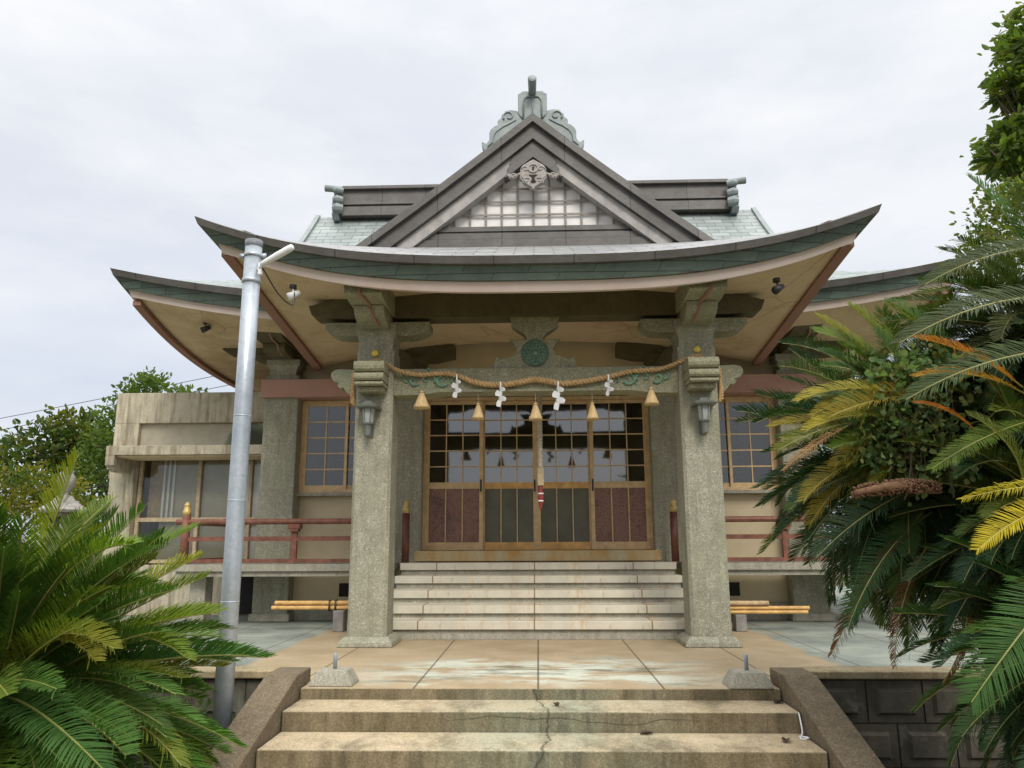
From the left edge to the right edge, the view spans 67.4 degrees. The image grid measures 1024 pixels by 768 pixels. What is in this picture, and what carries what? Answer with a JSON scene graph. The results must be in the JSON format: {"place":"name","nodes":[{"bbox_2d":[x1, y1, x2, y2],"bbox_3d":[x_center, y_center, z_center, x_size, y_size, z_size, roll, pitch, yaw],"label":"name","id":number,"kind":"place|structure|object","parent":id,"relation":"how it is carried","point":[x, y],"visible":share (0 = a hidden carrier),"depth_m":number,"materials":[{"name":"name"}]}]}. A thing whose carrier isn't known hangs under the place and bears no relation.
{"place":"outdoors","nodes":[
{"label":"outdoors","id":0,"kind":"place"},
{"bbox_2d":[0,376,212,418],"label":"power line","id":1,"kind":"object","parent":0,"point":[90,400],"visible":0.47,"depth_m":31.07,"materials":[{"name":"black metal"}]},
{"bbox_2d":[2,385,227,429],"bbox_3d":[-34.305,4.069,30.969,49.404,8.447,0.026,-1,-12,2],"label":"power line","id":2,"kind":"object","parent":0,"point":[111,408],"visible":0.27,"depth_m":31.00,"materials":[{"name":"black metal"}]},
{"bbox_2d":[18,545,851,586],"bbox_3d":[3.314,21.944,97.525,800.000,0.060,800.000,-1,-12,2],"label":"ground","id":3,"kind":"structure","parent":0,"point":[827,553],"depth_m":41.06,"materials":[{"name":"soil"}]},
{"bbox_2d":[0,403,113,527],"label":"spreading tree","id":4,"kind":"object","parent":3,"relation":"on","point":[56,448],"visible":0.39,"depth_m":18.06,"materials":[{"name":"green plant"}]},
{"bbox_2d":[35,366,207,578],"bbox_3d":[-7.799,2.494,16.566,5.178,5.889,2.412,-1,-12,2],"label":"upright tree","id":5,"kind":"object","parent":3,"relation":"on","point":[146,380],"visible":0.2,"depth_m":16.63,"materials":[{"name":"green plant"}]},
{"bbox_2d":[0,446,276,767],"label":"cycad","id":6,"kind":"object","parent":3,"relation":"on","point":[59,649],"visible":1,"depth_m":3.70,"materials":[{"name":"green plant"}]},
{"bbox_2d":[36,666,281,767],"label":"retaining wall","id":7,"kind":"structure","parent":3,"relation":"on","point":[248,680],"depth_m":5.51,"materials":[{"name":"concrete"}]},
{"bbox_2d":[132,686,235,767],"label":"shrub","id":8,"kind":"object","parent":3,"relation":"on","point":[206,703],"visible":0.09,"depth_m":5.11,"materials":[{"name":"green plant"}]},
{"bbox_2d":[210,238,293,749],"bbox_3d":[-1.753,0.939,5.115,0.442,4.072,0.135,-7,-13,29],"label":"steel pole","id":9,"kind":"object","parent":3,"relation":"on","point":[253,256],"visible":1,"depth_m":5.22,"materials":[{"name":"grey metal"}]},
{"bbox_2d":[262,268,294,305],"bbox_3d":[-1.898,-0.816,6.478,0.119,0.550,1.954,2,-12,-9],"label":"lamp cable","id":10,"kind":"object","parent":9,"relation":"attached to","point":[277,291],"visible":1,"depth_m":5.76,"materials":[{"name":"black rubber"}]},
{"bbox_2d":[199,667,884,767],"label":"entrance stairs","id":11,"kind":"structure","parent":3,"relation":"on","point":[282,719],"depth_m":4.88,"materials":[{"name":"concrete"}]},
{"bbox_2d":[640,730,652,733],"bbox_3d":[0.847,2.197,4.842,0.090,0.019,0.043,3,-12,-15],"label":"fallen leaf","id":12,"kind":"object","parent":11,"relation":"on","point":[645,732],"visible":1,"depth_m":4.84,"materials":[{"name":"brown plant"}]},
{"bbox_2d":[798,713,809,739],"bbox_3d":[1.800,2.132,4.787,0.060,0.124,0.180,-1,-12,2],"label":"white wire","id":13,"kind":"object","parent":11,"relation":"on","point":[802,737],"visible":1,"depth_m":4.75,"materials":[{"name":"plastic"}]},
{"bbox_2d":[730,285,1023,767],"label":"cycad","id":14,"kind":"object","parent":3,"relation":"on","point":[878,549],"visible":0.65,"depth_m":4.21,"materials":[{"name":"green plant"}]},
{"bbox_2d":[837,335,1014,505],"bbox_3d":[2.078,0.190,4.007,0.708,0.878,0.588,2,-12,-11],"label":"shrub","id":15,"kind":"object","parent":14,"relation":"attached to","point":[914,425],"visible":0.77,"depth_m":3.94,"materials":[{"name":"green plant"}]},
{"bbox_2d":[800,666,1011,767],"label":"retaining wall","id":16,"kind":"structure","parent":3,"relation":"on","point":[876,704],"depth_m":5.34,"materials":[{"name":"stone"}]},
{"bbox_2d":[855,374,1023,671],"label":"cycad","id":17,"kind":"object","parent":3,"relation":"on","point":[997,463],"visible":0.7,"depth_m":3.71,"materials":[{"name":"green plant"}]},
{"bbox_2d":[881,172,1023,477],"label":"cycad","id":18,"kind":"object","parent":3,"relation":"on","point":[1001,329],"visible":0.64,"depth_m":4.00,"materials":[{"name":"green plant"}]},
{"bbox_2d":[888,513,1023,767],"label":"cycad","id":19,"kind":"object","parent":3,"relation":"on","point":[1000,689],"visible":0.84,"depth_m":3.49,"materials":[{"name":"green plant"}]},
{"bbox_2d":[944,156,1023,314],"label":"bushy tree","id":20,"kind":"object","parent":3,"relation":"on","point":[989,233],"visible":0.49,"depth_m":7.54,"materials":[{"name":"green plant"}]},
{"bbox_2d":[959,1,1023,190],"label":"broadleaf tree","id":21,"kind":"object","parent":3,"relation":"on","point":[999,151],"visible":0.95,"depth_m":9.65,"materials":[{"name":"green plant"}]},
{"bbox_2d":[0,0,1023,545],"label":"sky","id":22,"kind":"structure","parent":0,"point":[123,123],"materials":[{"name":"white"}]},
{"bbox_2d":[120,586,986,688],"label":"plaza","id":23,"kind":"structure","parent":0,"point":[543,664],"depth_m":6.78,"materials":[{"name":"beige stone"}]},
{"bbox_2d":[0,454,104,558],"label":"yellow shrub","id":24,"kind":"object","parent":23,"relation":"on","point":[13,503],"visible":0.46,"depth_m":13.65,"materials":[{"name":"green plant"}]},
{"bbox_2d":[38,467,86,595],"bbox_3d":[-7.532,2.518,12.812,0.840,2.279,0.827,-1,-12,2],"label":"stone lantern","id":25,"kind":"object","parent":23,"relation":"on","point":[73,503],"visible":0.28,"depth_m":12.73,"materials":[{"name":"grey stone"}]},
{"bbox_2d":[102,392,264,615],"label":"annex building","id":26,"kind":"structure","parent":23,"relation":"on","point":[168,456],"depth_m":11.20,"materials":[{"name":"concrete"}]},
{"bbox_2d":[133,460,257,562],"bbox_3d":[-4.437,1.802,11.098,1.990,1.530,0.080,-1,-12,2],"label":"window","id":27,"kind":"structure","parent":26,"relation":"in","point":[138,519],"depth_m":11.07,"materials":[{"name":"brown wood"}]},
{"bbox_2d":[309,653,358,686],"bbox_3d":[-1.282,2.060,5.565,0.305,0.211,0.245,-1,-12,2],"label":"post base","id":28,"kind":"object","parent":23,"relation":"on","point":[334,676],"visible":1,"depth_m":5.46,"materials":[{"name":"grey concrete"}]},
{"bbox_2d":[332,610,346,631],"bbox_3d":[-1.982,2.725,8.849,0.120,0.233,0.190,-1,-12,2],"label":"support block","id":29,"kind":"object","parent":23,"relation":"on","point":[339,620],"depth_m":8.77,"materials":[{"name":"grey concrete"}]},
{"bbox_2d":[110,75,970,647],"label":"shrine hall","id":30,"kind":"structure","parent":23,"relation":"on","point":[534,239],"depth_m":9.20,"materials":[{"name":"beige paint"}]},
{"bbox_2d":[200,322,210,332],"bbox_3d":[-3.922,-0.723,9.830,0.136,0.166,0.083,8,-14,-35],"label":"eave spotlight","id":31,"kind":"object","parent":30,"relation":"attached to","point":[205,328],"visible":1,"depth_m":9.80,"materials":[{"name":"black metal"}]},
{"bbox_2d":[286,284,300,300],"bbox_3d":[-2.136,-0.887,7.505,0.136,0.166,0.083,8,-14,-35],"label":"eave spotlight","id":32,"kind":"object","parent":30,"relation":"attached to","point":[290,295],"visible":0.98,"depth_m":7.49,"materials":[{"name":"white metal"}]},
{"bbox_2d":[297,400,355,496],"bbox_3d":[-2.278,0.876,10.545,1.310,1.315,0.150,-1,-12,2],"label":"window","id":33,"kind":"structure","parent":30,"relation":"in","point":[309,490],"depth_m":10.53,"materials":[{"name":"brown wood"}]},
{"bbox_2d":[326,423,354,484],"bbox_3d":[-2.232,1.549,11.453,1.000,1.910,0.300,-1,-12,2],"label":"wall shelf","id":34,"kind":"object","parent":30,"relation":"on","point":[332,447],"depth_m":11.46,"materials":[{"name":"grey glass"}]},
{"bbox_2d":[355,400,381,436],"bbox_3d":[-1.464,0.354,7.824,0.236,0.375,0.232,-1,-12,2],"label":"wall lantern","id":35,"kind":"object","parent":30,"relation":"attached to","point":[368,408],"depth_m":7.78,"materials":[{"name":"grey metal"}]},
{"bbox_2d":[424,401,483,549],"bbox_3d":[-0.779,1.219,10.384,0.780,2.006,0.044,-1,-12,2],"label":"sliding door","id":36,"kind":"structure","parent":30,"relation":"in","point":[454,442],"depth_m":10.37,"materials":[{"name":"brown wood"}]},
{"bbox_2d":[483,401,536,549],"bbox_3d":[-0.041,1.221,10.410,0.754,2.006,0.044,-1,-12,2],"label":"sliding door","id":37,"kind":"structure","parent":30,"relation":"in","point":[509,438],"depth_m":10.40,"materials":[{"name":"brown wood"}]},
{"bbox_2d":[350,353,723,405],"bbox_3d":[0.241,-0.047,7.961,3.884,0.506,0.166,-1,-12,2],"label":"straw rope","id":38,"kind":"object","parent":30,"relation":"attached to","point":[534,379],"visible":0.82,"depth_m":7.96,"materials":[{"name":"brown fabric"}]},
{"bbox_2d":[414,390,429,409],"bbox_3d":[-0.939,0.111,8.012,0.171,0.327,0.172,-1,-12,2],"label":"straw tassel","id":39,"kind":"object","parent":38,"relation":"hanging from","point":[421,402],"visible":1,"depth_m":7.95,"materials":[{"name":"beige plant"}]},
{"bbox_2d":[452,374,460,397],"bbox_3d":[-0.571,0.021,7.958,0.105,0.246,0.072,-1,-12,2],"label":"paper streamer","id":40,"kind":"object","parent":38,"relation":"hanging from","point":[457,389],"visible":1,"depth_m":7.95,"materials":[{"name":"white paper"}]},
{"bbox_2d":[472,403,483,421],"bbox_3d":[-0.355,0.231,8.026,0.128,0.312,0.129,-1,-12,2],"label":"straw tassel","id":41,"kind":"object","parent":38,"relation":"hanging from","point":[478,414],"visible":1,"depth_m":7.97,"materials":[{"name":"beige plant"}]},
{"bbox_2d":[495,381,505,406],"bbox_3d":[-0.115,0.104,7.925,0.116,0.266,0.065,-1,-12,2],"label":"paper streamer","id":42,"kind":"object","parent":38,"relation":"hanging from","point":[501,398],"visible":1,"depth_m":7.92,"materials":[{"name":"white paper"}]},
{"bbox_2d":[529,392,542,421],"bbox_3d":[0.245,0.234,8.003,0.145,0.322,0.142,-1,-12,2],"label":"straw tassel","id":43,"kind":"object","parent":38,"relation":"hanging from","point":[535,415],"visible":1,"depth_m":7.95,"materials":[{"name":"beige plant"}]},
{"bbox_2d":[552,381,564,409],"bbox_3d":[0.480,0.119,7.902,0.134,0.300,0.062,-1,-12,2],"label":"paper streamer","id":44,"kind":"object","parent":38,"relation":"hanging from","point":[556,395],"visible":1,"depth_m":7.90,"materials":[{"name":"white paper"}]},
{"bbox_2d":[587,401,598,421],"bbox_3d":[0.836,0.228,7.986,0.126,0.322,0.130,-1,-12,2],"label":"straw tassel","id":45,"kind":"object","parent":38,"relation":"hanging from","point":[592,414],"visible":1,"depth_m":7.93,"materials":[{"name":"beige plant"}]},
{"bbox_2d":[605,374,613,395],"bbox_3d":[0.998,0.010,7.907,0.096,0.229,0.073,-1,-12,2],"label":"paper streamer","id":46,"kind":"object","parent":38,"relation":"hanging from","point":[607,385],"visible":1,"depth_m":7.90,"materials":[{"name":"white paper"}]},
{"bbox_2d":[644,376,658,406],"bbox_3d":[1.438,0.073,7.939,0.152,0.322,0.149,-1,-12,2],"label":"straw tassel","id":47,"kind":"object","parent":38,"relation":"hanging from","point":[651,398],"visible":1,"depth_m":7.89,"materials":[{"name":"beige plant"}]},
{"bbox_2d":[537,396,543,509],"bbox_3d":[0.311,0.289,8.612,0.180,2.225,0.180,-1,-12,2],"label":"bell rope","id":48,"kind":"object","parent":30,"relation":"hanging from","point":[540,475],"visible":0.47,"depth_m":8.48,"materials":[{"name":"white fabric"}]},
{"bbox_2d":[536,400,591,549],"bbox_3d":[0.707,1.213,10.386,0.750,2.006,0.044,-1,-12,2],"label":"sliding door","id":49,"kind":"structure","parent":30,"relation":"in","point":[564,519],"depth_m":10.37,"materials":[{"name":"brown wood"}]},
{"bbox_2d":[588,399,651,549],"bbox_3d":[1.440,1.195,10.314,0.780,2.006,0.044,-1,-12,2],"label":"sliding door","id":50,"kind":"structure","parent":30,"relation":"in","point":[618,449],"depth_m":10.31,"materials":[{"name":"brown wood"}]},
{"bbox_2d":[691,397,717,433],"bbox_3d":[1.934,0.317,7.717,0.236,0.375,0.232,-1,-12,2],"label":"wall lantern","id":51,"kind":"object","parent":30,"relation":"attached to","point":[703,405],"depth_m":7.68,"materials":[{"name":"grey metal"}]},
{"bbox_2d":[719,419,750,482],"bbox_3d":[2.965,1.493,11.288,1.000,1.910,0.300,-1,-12,2],"label":"wall shelf","id":52,"kind":"object","parent":30,"relation":"on","point":[743,444],"depth_m":11.28,"materials":[{"name":"grey glass"}]},
{"bbox_2d":[718,396,779,493],"bbox_3d":[2.939,0.819,10.380,1.310,1.315,0.150,-1,-12,2],"label":"window","id":53,"kind":"structure","parent":30,"relation":"in","point":[728,488],"depth_m":10.35,"materials":[{"name":"brown wood"}]},
{"bbox_2d":[771,277,784,294],"bbox_3d":[2.562,-0.938,7.407,0.136,0.166,0.083,8,-14,-35],"label":"eave spotlight","id":54,"kind":"object","parent":30,"relation":"attached to","point":[777,289],"visible":1,"depth_m":7.38,"materials":[{"name":"black metal"}]},
{"bbox_2d":[732,614,746,631],"bbox_3d":[2.576,2.700,8.699,0.120,0.182,0.190,-1,-12,2],"label":"support block","id":55,"kind":"object","parent":23,"relation":"on","point":[739,622],"depth_m":8.61,"materials":[{"name":"grey concrete"}]},
{"bbox_2d":[722,654,773,688],"bbox_3d":[1.654,2.016,5.414,0.305,0.211,0.245,-1,-12,2],"label":"post base","id":56,"kind":"object","parent":23,"relation":"on","point":[746,677],"visible":1,"depth_m":5.31,"materials":[{"name":"grey concrete"}]},
{"bbox_2d":[817,425,934,600],"bbox_3d":[6.708,1.685,12.142,4.746,3.894,2.992,4,-12,-18],"label":"dark tree","id":57,"kind":"object","parent":23,"relation":"on","point":[846,592],"depth_m":11.95,"materials":[{"name":"green plant"}]},
{"bbox_3d":[-1.702,2.722,8.840,0.120,0.233,0.190,-1,-12,2],"label":"support block","id":58,"kind":"object","parent":23,"relation":"on","visible":0},
{"bbox_2d":[271,605,347,609],"bbox_3d":[-2.203,2.584,8.870,1.152,0.051,0.051,-1,-12,2],"label":"bamboo pole","id":59,"kind":"object","parent":58,"relation":"on","point":[308,607],"visible":0.8,"depth_m":8.86,"materials":[{"name":"beige wood"}]},
{"bbox_2d":[275,600,347,604],"bbox_3d":[-2.187,2.536,8.900,1.122,0.053,0.053,-1,-12,2],"label":"bamboo pole","id":60,"kind":"object","parent":59,"relation":"on","point":[311,602],"visible":0.77,"depth_m":8.88,"materials":[{"name":"beige wood"}]},
{"bbox_2d":[328,599,337,610],"bbox_3d":[-2.068,2.560,8.879,0.089,0.131,0.100,-1,-12,2],"label":"black binding","id":61,"kind":"object","parent":59,"relation":"attached to","point":[329,605],"visible":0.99,"depth_m":8.84,"materials":[{"name":"metal"}]},
{"bbox_3d":[2.296,2.703,8.708,0.120,0.182,0.190,-1,-12,2],"label":"support block","id":62,"kind":"object","parent":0,"visible":0},
{"bbox_2d":[731,610,807,613],"bbox_3d":[2.779,2.582,8.691,1.122,0.044,0.044,-1,-12,2],"label":"bamboo pole","id":63,"kind":"object","parent":62,"relation":"on","point":[769,611],"visible":0.76,"depth_m":8.67,"materials":[{"name":"beige wood"}]},
{"bbox_2d":[730,606,809,609],"bbox_3d":[2.795,2.545,8.729,1.152,0.048,0.048,-1,-12,2],"label":"bamboo pole","id":64,"kind":"object","parent":63,"relation":"on","point":[769,607],"visible":0.82,"depth_m":8.71,"materials":[{"name":"beige wood"}]},
{"bbox_2d":[730,600,768,605],"bbox_3d":[2.564,2.490,8.728,0.692,0.057,0.057,-1,-12,2],"label":"bamboo pole","id":65,"kind":"object","parent":64,"relation":"on","point":[746,603],"visible":0.59,"depth_m":8.70,"materials":[{"name":"beige wood"}]}
]}

